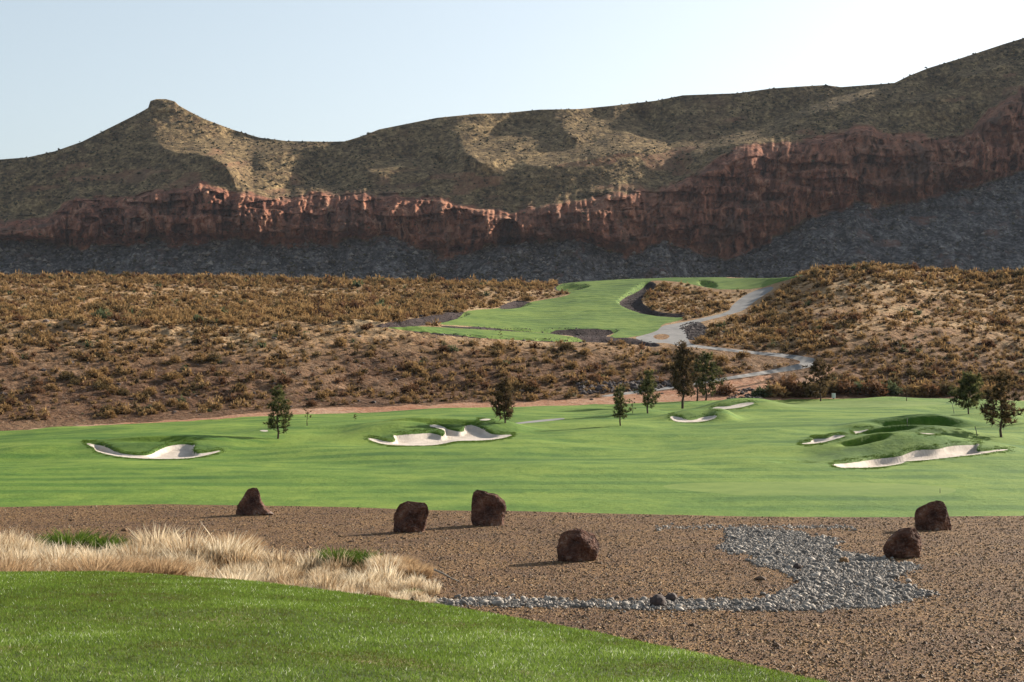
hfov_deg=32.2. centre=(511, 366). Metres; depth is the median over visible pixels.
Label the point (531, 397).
desert bush
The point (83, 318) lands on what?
desert bush
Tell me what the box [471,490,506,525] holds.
boulder
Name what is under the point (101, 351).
desert bush
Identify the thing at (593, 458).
fairway
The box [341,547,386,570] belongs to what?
green shrub
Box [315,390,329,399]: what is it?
desert bush
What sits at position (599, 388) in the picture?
rock riprap
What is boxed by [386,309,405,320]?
desert bush
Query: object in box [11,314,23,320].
desert bush
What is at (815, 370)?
pine tree
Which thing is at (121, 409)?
desert bush
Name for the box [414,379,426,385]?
desert bush
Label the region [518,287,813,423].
cart path
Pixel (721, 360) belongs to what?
desert bush
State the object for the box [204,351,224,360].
desert bush
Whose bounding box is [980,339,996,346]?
desert bush
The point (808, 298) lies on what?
desert bush
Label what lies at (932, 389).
desert bush
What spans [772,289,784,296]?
desert bush
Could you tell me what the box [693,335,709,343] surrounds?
desert bush
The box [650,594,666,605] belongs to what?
field stone
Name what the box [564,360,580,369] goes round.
desert bush
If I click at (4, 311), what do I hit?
desert bush
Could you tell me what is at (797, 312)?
desert bush
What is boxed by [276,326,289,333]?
desert bush
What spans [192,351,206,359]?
desert bush
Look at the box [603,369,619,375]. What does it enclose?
desert bush
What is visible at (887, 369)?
desert bush
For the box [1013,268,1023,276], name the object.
desert bush
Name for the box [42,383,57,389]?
desert bush
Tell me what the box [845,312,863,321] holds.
desert bush
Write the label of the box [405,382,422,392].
desert bush
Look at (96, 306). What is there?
desert bush
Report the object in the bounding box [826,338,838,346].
desert bush
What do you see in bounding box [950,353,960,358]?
desert bush
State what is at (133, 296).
desert bush
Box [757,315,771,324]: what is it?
desert bush
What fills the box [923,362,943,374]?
desert bush
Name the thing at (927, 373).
desert bush
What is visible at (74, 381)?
desert bush
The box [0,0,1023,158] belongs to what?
sky
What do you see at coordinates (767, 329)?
desert bush
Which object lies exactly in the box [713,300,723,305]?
desert bush
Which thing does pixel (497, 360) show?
desert bush
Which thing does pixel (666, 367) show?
desert bush
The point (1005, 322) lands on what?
desert bush
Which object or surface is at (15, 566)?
grass tussock
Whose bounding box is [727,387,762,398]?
rock riprap
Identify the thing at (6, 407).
desert bush
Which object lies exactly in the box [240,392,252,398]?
desert bush
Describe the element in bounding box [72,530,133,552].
green shrub
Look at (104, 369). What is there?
desert bush
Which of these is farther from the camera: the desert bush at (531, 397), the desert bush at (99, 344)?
the desert bush at (99, 344)
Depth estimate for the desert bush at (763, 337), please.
269.49 m
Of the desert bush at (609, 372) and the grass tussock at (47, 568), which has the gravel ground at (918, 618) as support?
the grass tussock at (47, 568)
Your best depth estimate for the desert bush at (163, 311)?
289.52 m
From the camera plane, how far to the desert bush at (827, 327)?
274.13 m
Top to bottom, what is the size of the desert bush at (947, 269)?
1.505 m
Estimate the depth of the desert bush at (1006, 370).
250.06 m
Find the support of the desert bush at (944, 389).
on the hill
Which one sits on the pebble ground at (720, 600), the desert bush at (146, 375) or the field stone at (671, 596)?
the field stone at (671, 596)
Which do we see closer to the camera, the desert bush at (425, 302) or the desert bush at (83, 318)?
the desert bush at (83, 318)
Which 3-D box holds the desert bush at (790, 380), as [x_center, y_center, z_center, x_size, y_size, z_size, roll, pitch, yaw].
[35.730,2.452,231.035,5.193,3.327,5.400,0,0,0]
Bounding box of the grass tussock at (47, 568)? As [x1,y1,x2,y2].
[26,556,106,571]
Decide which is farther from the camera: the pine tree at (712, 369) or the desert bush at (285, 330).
the desert bush at (285, 330)
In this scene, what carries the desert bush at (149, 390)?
on the hill
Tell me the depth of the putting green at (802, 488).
82.88 m
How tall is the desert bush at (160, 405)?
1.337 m
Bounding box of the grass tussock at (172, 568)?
[119,549,203,576]
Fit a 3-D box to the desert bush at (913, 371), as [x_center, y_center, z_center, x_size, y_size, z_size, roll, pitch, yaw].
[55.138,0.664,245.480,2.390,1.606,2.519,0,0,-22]
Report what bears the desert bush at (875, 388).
on the hill
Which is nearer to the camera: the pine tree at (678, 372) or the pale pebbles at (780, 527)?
the pale pebbles at (780, 527)
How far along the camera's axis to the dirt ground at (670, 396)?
220.50 m
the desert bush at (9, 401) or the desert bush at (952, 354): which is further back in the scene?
the desert bush at (952, 354)
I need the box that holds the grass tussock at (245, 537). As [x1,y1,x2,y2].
[203,530,267,553]
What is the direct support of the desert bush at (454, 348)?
on the hill
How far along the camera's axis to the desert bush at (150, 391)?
210.16 m
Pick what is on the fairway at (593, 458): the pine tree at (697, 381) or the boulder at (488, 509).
the pine tree at (697, 381)
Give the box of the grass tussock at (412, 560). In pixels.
[363,549,422,567]
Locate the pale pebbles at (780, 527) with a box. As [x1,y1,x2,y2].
[655,522,856,530]
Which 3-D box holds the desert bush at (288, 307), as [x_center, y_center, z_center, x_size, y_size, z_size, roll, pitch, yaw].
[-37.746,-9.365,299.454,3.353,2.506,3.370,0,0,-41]
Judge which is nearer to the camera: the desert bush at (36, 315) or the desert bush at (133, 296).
the desert bush at (36, 315)
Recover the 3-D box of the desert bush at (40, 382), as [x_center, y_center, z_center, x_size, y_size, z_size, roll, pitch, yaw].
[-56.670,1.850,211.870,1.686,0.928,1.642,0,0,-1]
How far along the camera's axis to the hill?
242.84 m
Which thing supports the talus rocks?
on the mountain
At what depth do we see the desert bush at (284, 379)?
218.81 m
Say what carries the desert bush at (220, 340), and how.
on the hill
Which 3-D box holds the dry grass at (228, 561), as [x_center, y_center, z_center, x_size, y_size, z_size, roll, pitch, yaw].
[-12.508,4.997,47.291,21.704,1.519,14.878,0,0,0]
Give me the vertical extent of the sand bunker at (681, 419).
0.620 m
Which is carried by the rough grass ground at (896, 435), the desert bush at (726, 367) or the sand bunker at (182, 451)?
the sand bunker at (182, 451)
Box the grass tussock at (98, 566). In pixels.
[43,551,142,572]
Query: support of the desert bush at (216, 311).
on the hill
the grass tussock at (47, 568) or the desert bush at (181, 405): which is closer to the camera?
the grass tussock at (47, 568)
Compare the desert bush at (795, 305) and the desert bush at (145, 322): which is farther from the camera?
the desert bush at (795, 305)
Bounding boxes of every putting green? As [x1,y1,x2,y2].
[663,482,955,495]
[754,401,945,407]
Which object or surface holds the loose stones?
on the gravel ground at (918, 618)
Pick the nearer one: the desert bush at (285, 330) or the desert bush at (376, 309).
the desert bush at (285, 330)
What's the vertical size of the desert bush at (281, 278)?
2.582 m
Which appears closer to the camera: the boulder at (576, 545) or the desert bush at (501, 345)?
the boulder at (576, 545)
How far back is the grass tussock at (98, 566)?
44.77 m
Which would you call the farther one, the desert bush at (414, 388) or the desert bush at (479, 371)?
the desert bush at (479, 371)
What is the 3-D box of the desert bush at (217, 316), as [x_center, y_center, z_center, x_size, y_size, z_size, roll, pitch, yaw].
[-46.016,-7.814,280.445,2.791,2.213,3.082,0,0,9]
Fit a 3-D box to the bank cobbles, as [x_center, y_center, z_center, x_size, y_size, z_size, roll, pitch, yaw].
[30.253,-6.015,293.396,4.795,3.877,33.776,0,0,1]
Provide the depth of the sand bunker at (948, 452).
109.42 m
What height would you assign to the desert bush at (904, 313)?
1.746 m
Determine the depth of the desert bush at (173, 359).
227.94 m
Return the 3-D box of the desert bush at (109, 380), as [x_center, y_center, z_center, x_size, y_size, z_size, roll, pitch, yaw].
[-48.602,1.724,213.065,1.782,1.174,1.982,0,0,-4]
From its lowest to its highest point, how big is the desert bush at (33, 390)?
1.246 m
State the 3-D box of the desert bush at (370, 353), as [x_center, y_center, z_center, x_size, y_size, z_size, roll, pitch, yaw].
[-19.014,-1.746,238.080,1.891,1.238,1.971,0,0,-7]
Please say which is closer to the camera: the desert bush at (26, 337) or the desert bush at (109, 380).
the desert bush at (109, 380)
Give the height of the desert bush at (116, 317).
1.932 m
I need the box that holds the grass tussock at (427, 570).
[394,560,437,579]
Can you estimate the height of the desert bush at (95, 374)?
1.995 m
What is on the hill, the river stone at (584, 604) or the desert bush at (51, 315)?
the desert bush at (51, 315)
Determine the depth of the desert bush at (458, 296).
360.40 m
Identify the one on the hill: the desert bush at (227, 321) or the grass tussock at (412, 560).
the desert bush at (227, 321)
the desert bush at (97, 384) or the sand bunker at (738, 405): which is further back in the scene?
the desert bush at (97, 384)
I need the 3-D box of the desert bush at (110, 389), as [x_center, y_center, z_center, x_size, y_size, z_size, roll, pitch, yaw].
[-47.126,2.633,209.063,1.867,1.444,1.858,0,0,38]
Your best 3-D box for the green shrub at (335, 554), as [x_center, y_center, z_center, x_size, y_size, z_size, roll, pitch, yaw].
[-4.937,5.354,49.994,1.764,0.692,1.850,0,0,0]
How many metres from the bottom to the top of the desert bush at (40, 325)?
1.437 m
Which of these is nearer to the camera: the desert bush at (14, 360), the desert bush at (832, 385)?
the desert bush at (14, 360)
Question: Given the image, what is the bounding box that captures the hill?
[0,267,1023,430]
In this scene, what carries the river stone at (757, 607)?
on the pebble ground at (720, 600)
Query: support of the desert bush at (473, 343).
on the hill
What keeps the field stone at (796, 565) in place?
on the pebble ground at (720, 600)
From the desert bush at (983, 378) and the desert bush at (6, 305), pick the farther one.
the desert bush at (6, 305)
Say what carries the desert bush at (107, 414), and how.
on the hill
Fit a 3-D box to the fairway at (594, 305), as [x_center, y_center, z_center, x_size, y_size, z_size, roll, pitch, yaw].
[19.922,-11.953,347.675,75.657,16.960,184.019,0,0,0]
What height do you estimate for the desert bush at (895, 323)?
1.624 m
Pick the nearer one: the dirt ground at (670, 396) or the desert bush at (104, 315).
the dirt ground at (670, 396)
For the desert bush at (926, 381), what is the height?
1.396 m
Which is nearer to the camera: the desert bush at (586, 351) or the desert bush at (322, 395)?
the desert bush at (322, 395)
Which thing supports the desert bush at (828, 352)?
on the hill
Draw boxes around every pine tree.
[261,385,292,438]
[488,375,515,422]
[610,384,632,425]
[633,369,661,412]
[669,340,701,408]
[688,358,706,400]
[697,350,727,399]
[801,358,834,400]
[946,370,989,413]
[978,367,1023,436]
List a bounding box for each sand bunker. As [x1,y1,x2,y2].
[87,443,217,458]
[369,425,510,445]
[670,415,716,421]
[714,402,753,408]
[802,435,843,443]
[833,444,1006,467]
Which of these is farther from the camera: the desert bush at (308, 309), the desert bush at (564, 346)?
the desert bush at (308, 309)
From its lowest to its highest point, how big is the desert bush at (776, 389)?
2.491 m
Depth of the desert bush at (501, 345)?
249.19 m
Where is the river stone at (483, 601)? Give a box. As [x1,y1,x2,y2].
[479,599,488,603]
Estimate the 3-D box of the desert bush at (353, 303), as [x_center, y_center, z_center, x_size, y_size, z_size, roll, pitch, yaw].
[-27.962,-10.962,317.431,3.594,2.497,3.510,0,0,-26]
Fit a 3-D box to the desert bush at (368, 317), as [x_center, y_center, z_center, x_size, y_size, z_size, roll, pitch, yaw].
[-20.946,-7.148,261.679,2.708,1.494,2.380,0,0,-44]
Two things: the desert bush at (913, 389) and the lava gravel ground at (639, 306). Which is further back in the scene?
the lava gravel ground at (639, 306)
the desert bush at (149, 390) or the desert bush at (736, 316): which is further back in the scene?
the desert bush at (736, 316)
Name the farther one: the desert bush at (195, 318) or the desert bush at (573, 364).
the desert bush at (195, 318)
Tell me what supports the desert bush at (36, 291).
on the hill
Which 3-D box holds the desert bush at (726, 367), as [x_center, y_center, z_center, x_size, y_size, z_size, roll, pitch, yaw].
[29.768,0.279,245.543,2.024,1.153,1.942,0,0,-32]
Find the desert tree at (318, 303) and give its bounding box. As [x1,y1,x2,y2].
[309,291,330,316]
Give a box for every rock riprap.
[576,377,685,394]
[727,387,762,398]
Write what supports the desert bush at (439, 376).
on the hill
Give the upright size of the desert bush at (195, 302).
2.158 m
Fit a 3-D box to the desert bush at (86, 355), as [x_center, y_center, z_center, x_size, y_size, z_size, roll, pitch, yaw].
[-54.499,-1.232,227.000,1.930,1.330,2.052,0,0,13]
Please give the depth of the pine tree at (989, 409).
131.90 m
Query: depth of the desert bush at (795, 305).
310.68 m
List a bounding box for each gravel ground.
[0,504,1023,681]
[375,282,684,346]
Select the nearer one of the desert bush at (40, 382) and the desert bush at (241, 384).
the desert bush at (40, 382)
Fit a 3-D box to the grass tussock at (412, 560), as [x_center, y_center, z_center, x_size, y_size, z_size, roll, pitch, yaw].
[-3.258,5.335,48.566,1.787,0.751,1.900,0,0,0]
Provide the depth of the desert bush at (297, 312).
296.48 m
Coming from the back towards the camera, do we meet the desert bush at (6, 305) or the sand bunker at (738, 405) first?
the desert bush at (6, 305)
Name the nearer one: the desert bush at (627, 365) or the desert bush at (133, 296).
the desert bush at (627, 365)
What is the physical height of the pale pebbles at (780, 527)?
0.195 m
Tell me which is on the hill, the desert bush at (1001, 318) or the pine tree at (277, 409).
the desert bush at (1001, 318)
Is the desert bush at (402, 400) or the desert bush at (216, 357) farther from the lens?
the desert bush at (216, 357)
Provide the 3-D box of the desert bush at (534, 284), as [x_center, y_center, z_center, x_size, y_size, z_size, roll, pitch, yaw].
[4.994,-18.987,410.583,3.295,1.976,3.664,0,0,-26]
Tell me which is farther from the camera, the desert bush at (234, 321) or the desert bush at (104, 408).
the desert bush at (234, 321)
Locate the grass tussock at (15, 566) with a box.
[0,551,61,571]
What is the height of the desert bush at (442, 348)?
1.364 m
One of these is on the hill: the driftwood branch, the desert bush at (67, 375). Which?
the desert bush at (67, 375)
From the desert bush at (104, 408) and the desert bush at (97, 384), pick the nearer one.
the desert bush at (104, 408)
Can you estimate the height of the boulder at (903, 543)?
1.016 m
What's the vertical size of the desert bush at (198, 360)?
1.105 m
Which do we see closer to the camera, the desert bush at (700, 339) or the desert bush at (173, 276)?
the desert bush at (700, 339)
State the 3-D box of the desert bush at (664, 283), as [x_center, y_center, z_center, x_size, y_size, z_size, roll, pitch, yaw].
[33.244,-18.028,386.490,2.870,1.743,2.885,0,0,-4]
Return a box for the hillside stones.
[0,272,1021,414]
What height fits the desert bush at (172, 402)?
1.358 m
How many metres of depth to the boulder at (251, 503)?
68.19 m
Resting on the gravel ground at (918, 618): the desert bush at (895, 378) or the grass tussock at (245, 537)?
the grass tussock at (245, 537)
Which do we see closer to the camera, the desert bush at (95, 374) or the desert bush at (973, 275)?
the desert bush at (95, 374)
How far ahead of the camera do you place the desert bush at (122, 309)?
305.96 m
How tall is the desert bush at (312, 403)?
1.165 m
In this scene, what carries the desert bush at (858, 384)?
on the hill
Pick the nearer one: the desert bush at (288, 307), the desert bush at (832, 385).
the desert bush at (832, 385)
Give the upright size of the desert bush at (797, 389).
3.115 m
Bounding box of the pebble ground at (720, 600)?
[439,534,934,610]
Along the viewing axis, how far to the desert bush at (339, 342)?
243.75 m
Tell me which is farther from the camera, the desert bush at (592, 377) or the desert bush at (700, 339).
the desert bush at (700, 339)
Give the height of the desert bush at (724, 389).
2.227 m
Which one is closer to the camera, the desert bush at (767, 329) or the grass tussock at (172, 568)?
the grass tussock at (172, 568)
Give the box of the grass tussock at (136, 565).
[78,551,164,573]
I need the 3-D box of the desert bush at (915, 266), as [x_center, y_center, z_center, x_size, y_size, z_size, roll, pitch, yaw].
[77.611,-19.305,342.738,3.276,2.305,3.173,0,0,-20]
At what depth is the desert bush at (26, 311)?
293.48 m
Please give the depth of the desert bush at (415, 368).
232.65 m
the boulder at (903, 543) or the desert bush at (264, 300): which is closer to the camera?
the boulder at (903, 543)
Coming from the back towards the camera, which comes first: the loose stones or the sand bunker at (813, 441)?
the sand bunker at (813, 441)
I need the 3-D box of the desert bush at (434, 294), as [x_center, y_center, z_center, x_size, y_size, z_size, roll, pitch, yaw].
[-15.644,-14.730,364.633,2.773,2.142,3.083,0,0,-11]
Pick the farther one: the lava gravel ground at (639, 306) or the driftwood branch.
the lava gravel ground at (639, 306)
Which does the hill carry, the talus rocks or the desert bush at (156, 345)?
the desert bush at (156, 345)
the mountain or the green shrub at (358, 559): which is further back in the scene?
the mountain
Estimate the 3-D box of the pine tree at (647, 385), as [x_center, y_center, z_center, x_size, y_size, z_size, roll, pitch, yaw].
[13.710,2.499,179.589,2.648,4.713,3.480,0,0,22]
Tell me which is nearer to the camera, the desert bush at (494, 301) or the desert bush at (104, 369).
the desert bush at (104, 369)
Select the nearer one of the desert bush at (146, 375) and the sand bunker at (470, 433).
the sand bunker at (470, 433)
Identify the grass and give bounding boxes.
[0,521,442,602]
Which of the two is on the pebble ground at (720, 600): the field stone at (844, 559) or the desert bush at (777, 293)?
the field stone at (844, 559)
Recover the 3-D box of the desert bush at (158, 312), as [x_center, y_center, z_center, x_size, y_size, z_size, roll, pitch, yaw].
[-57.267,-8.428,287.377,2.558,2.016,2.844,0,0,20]
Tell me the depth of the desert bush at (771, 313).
302.91 m
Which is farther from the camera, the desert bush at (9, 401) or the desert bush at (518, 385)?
the desert bush at (518, 385)
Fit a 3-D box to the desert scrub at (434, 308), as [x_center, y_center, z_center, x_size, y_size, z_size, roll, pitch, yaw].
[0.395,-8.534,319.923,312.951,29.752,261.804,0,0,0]
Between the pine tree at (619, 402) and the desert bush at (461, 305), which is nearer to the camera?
the pine tree at (619, 402)
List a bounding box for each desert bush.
[0,301,12,307]
[0,308,8,314]
[0,401,12,410]
[2,397,16,404]
[7,355,19,363]
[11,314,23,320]
[20,309,30,314]
[20,334,32,341]
[30,312,42,319]
[30,385,45,393]
[31,305,41,311]
[31,379,43,384]
[32,288,41,295]
[32,322,46,329]
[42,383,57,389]
[45,311,55,317]
[58,370,76,379]
[59,295,69,301]
[67,377,79,385]
[77,316,89,321]
[77,353,93,360]
[82,367,103,378]
[85,269,97,275]
[89,301,109,311]
[93,380,108,389]
[94,340,105,347]
[95,307,113,318]
[96,348,109,356]
[97,333,108,339]
[99,366,109,373]
[99,404,115,413]
[101,377,112,383]
[101,409,116,417]
[106,311,120,320]
[106,383,117,393]
[112,305,125,311]
[114,404,131,413]
[117,386,129,396]
[126,293,137,298]
[130,286,142,291]
[137,318,151,326]
[139,370,155,377]
[142,306,156,315]
[143,387,155,394]
[144,386,156,394]
[145,407,157,414]
[146,314,159,322]
[150,308,167,314]
[151,341,167,348]
[152,309,163,315]
[152,401,166,409]
[158,293,171,300]
[161,371,182,380]
[165,313,178,319]
[166,397,177,405]
[168,354,181,363]
[170,274,182,279]
[175,400,188,408]
[188,314,204,321]
[189,298,202,305]
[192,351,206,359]
[192,356,203,362]
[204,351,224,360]
[210,307,222,315]
[212,312,228,318]
[212,336,225,343]
[217,316,230,324]
[226,316,239,325]
[230,302,239,309]
[235,382,245,390]
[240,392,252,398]
[241,289,253,298]
[246,313,260,319]
[250,321,261,327]
[257,295,268,303]
[268,311,279,317]
[275,373,290,385]
[276,274,287,280]
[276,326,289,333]
[282,304,294,314]
[289,307,307,315]
[291,291,303,299]
[297,305,312,311]
[303,399,318,406]
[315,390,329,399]
[323,388,332,395]
[333,336,347,347]
[338,315,350,320]
[346,312,362,318]
[347,299,364,308]
[362,314,375,320]
[364,350,375,356]
[369,305,383,312]
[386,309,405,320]
[399,394,411,402]
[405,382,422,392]
[409,364,427,373]
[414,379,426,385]
[417,300,428,307]
[430,292,440,297]
[431,372,443,379]
[437,343,450,351]
[447,344,459,351]
[453,302,467,308]
[454,293,465,299]
[467,338,479,345]
[475,366,487,374]
[487,297,499,304]
[488,340,506,349]
[492,357,502,364]
[508,375,518,381]
[512,379,520,388]
[519,381,530,389]
[522,295,535,300]
[524,378,541,390]
[525,386,536,391]
[525,392,538,400]
[528,282,539,286]
[540,372,558,384]
[542,356,552,363]
[558,340,574,350]
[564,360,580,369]
[580,348,593,355]
[586,373,602,382]
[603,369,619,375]
[614,338,627,344]
[620,362,632,367]
[659,281,668,286]
[660,361,674,370]
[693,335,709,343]
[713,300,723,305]
[714,353,731,365]
[714,381,738,395]
[721,365,732,371]
[730,313,739,319]
[735,349,751,358]
[737,313,752,320]
[750,385,772,397]
[754,333,772,342]
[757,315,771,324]
[760,327,773,333]
[761,308,777,319]
[762,382,791,397]
[769,332,780,337]
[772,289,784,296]
[772,374,802,390]
[775,328,788,335]
[784,379,811,396]
[789,301,802,308]
[791,308,805,315]
[791,380,827,397]
[800,343,815,350]
[803,296,815,302]
[815,378,838,393]
[820,279,833,285]
[821,323,834,329]
[821,349,834,355]
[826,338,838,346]
[827,377,859,394]
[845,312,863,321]
[846,374,859,382]
[848,380,867,394]
[857,378,891,396]
[869,265,884,272]
[881,380,904,395]
[883,366,896,372]
[885,376,902,385]
[887,319,901,326]
[900,310,913,319]
[903,367,919,376]
[904,380,934,396]
[908,262,920,270]
[918,367,936,377]
[920,378,931,384]
[920,382,944,397]
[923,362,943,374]
[934,379,959,395]
[941,267,953,271]
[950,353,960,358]
[968,271,980,278]
[974,283,986,288]
[976,384,1006,397]
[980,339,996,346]
[981,375,993,382]
[993,314,1009,322]
[997,270,1006,277]
[998,318,1011,325]
[998,367,1010,374]
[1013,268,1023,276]
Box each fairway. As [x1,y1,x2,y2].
[0,397,1023,516]
[388,275,800,341]
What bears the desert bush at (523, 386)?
on the hill
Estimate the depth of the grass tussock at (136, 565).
45.25 m
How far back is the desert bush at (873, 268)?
332.97 m
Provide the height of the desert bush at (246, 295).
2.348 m
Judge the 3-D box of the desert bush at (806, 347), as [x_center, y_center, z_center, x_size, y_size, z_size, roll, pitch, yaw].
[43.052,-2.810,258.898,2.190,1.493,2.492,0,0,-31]
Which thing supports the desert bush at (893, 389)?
on the hill
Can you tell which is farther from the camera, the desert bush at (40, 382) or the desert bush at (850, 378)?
the desert bush at (850, 378)
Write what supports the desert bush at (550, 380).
on the hill
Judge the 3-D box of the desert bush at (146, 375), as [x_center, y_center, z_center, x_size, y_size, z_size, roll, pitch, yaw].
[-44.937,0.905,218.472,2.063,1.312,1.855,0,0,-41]
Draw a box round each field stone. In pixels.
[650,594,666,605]
[665,592,676,600]
[793,563,800,568]
[839,557,848,562]
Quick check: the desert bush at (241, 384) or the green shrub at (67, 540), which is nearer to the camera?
the green shrub at (67, 540)
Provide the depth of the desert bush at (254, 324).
254.35 m
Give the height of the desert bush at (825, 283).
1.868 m
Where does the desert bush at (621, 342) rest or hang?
on the hill
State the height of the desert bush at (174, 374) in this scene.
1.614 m
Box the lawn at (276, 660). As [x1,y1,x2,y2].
[0,572,808,681]
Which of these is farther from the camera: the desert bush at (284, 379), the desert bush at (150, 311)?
the desert bush at (150, 311)
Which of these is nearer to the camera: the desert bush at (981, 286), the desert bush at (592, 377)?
the desert bush at (592, 377)
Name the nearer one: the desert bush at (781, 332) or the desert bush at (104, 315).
the desert bush at (104, 315)
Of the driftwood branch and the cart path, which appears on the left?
the driftwood branch
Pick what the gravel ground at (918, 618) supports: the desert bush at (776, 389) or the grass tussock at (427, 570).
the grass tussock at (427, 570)
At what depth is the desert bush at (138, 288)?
365.20 m
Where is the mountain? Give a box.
[0,38,1023,283]
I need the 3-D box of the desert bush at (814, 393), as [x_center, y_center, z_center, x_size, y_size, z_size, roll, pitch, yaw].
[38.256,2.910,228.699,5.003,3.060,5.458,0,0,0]
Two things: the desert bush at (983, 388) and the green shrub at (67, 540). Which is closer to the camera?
the green shrub at (67, 540)
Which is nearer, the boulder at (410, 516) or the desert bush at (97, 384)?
the boulder at (410, 516)
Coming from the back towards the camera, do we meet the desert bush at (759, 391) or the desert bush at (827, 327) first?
the desert bush at (827, 327)
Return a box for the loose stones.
[12,508,1022,681]
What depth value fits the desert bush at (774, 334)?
274.41 m
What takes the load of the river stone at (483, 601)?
on the pebble ground at (720, 600)
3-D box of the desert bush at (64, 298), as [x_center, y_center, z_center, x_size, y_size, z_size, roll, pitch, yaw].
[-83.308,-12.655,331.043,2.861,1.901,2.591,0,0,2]
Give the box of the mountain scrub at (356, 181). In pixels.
[0,40,1023,281]
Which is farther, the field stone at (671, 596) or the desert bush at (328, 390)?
the desert bush at (328, 390)
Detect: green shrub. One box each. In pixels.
[32,524,111,551]
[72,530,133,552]
[312,545,367,568]
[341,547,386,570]
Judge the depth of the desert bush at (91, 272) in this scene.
420.55 m
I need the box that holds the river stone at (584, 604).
[580,602,587,607]
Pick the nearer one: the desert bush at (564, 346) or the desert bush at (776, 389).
the desert bush at (776, 389)
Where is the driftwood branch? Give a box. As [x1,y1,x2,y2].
[434,569,459,581]
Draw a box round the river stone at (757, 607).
[754,605,761,610]
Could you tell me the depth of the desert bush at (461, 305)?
330.04 m
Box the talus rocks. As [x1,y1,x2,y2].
[0,170,1023,282]
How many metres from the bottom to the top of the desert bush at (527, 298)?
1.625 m
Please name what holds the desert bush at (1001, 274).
on the hill
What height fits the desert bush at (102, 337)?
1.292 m
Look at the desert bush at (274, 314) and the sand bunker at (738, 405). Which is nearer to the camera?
the sand bunker at (738, 405)
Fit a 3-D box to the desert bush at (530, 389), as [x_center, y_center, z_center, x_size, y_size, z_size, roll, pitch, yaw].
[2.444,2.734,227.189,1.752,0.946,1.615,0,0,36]
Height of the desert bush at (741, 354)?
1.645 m
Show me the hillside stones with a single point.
(274, 383)
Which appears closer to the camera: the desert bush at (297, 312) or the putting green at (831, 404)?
the putting green at (831, 404)
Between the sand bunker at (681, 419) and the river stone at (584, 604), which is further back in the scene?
the sand bunker at (681, 419)
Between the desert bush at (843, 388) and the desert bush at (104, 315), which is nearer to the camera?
the desert bush at (843, 388)
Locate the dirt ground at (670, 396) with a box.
[28,367,1023,429]
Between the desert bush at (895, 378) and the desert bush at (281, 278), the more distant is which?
the desert bush at (281, 278)
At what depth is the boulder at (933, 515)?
61.69 m
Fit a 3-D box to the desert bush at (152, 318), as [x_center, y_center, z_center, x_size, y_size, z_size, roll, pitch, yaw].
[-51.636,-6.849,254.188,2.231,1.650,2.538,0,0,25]
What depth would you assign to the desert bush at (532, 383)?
227.81 m
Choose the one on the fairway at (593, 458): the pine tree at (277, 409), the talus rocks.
the pine tree at (277, 409)
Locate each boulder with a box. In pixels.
[236,488,272,514]
[393,501,428,532]
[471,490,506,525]
[556,528,599,561]
[883,527,921,557]
[914,500,951,530]
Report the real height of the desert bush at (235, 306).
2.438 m
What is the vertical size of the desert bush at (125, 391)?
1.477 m
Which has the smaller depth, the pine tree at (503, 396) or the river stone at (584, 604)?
the river stone at (584, 604)
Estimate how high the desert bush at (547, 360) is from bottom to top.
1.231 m
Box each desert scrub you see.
[0,260,1023,420]
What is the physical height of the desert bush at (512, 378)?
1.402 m
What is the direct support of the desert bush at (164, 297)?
on the hill
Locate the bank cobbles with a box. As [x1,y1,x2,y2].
[679,322,707,339]
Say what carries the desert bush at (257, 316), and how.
on the hill
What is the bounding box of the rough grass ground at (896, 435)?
[68,398,1023,469]
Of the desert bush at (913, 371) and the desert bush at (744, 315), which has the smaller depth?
the desert bush at (913, 371)
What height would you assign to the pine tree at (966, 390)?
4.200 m
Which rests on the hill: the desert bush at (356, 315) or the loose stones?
the desert bush at (356, 315)

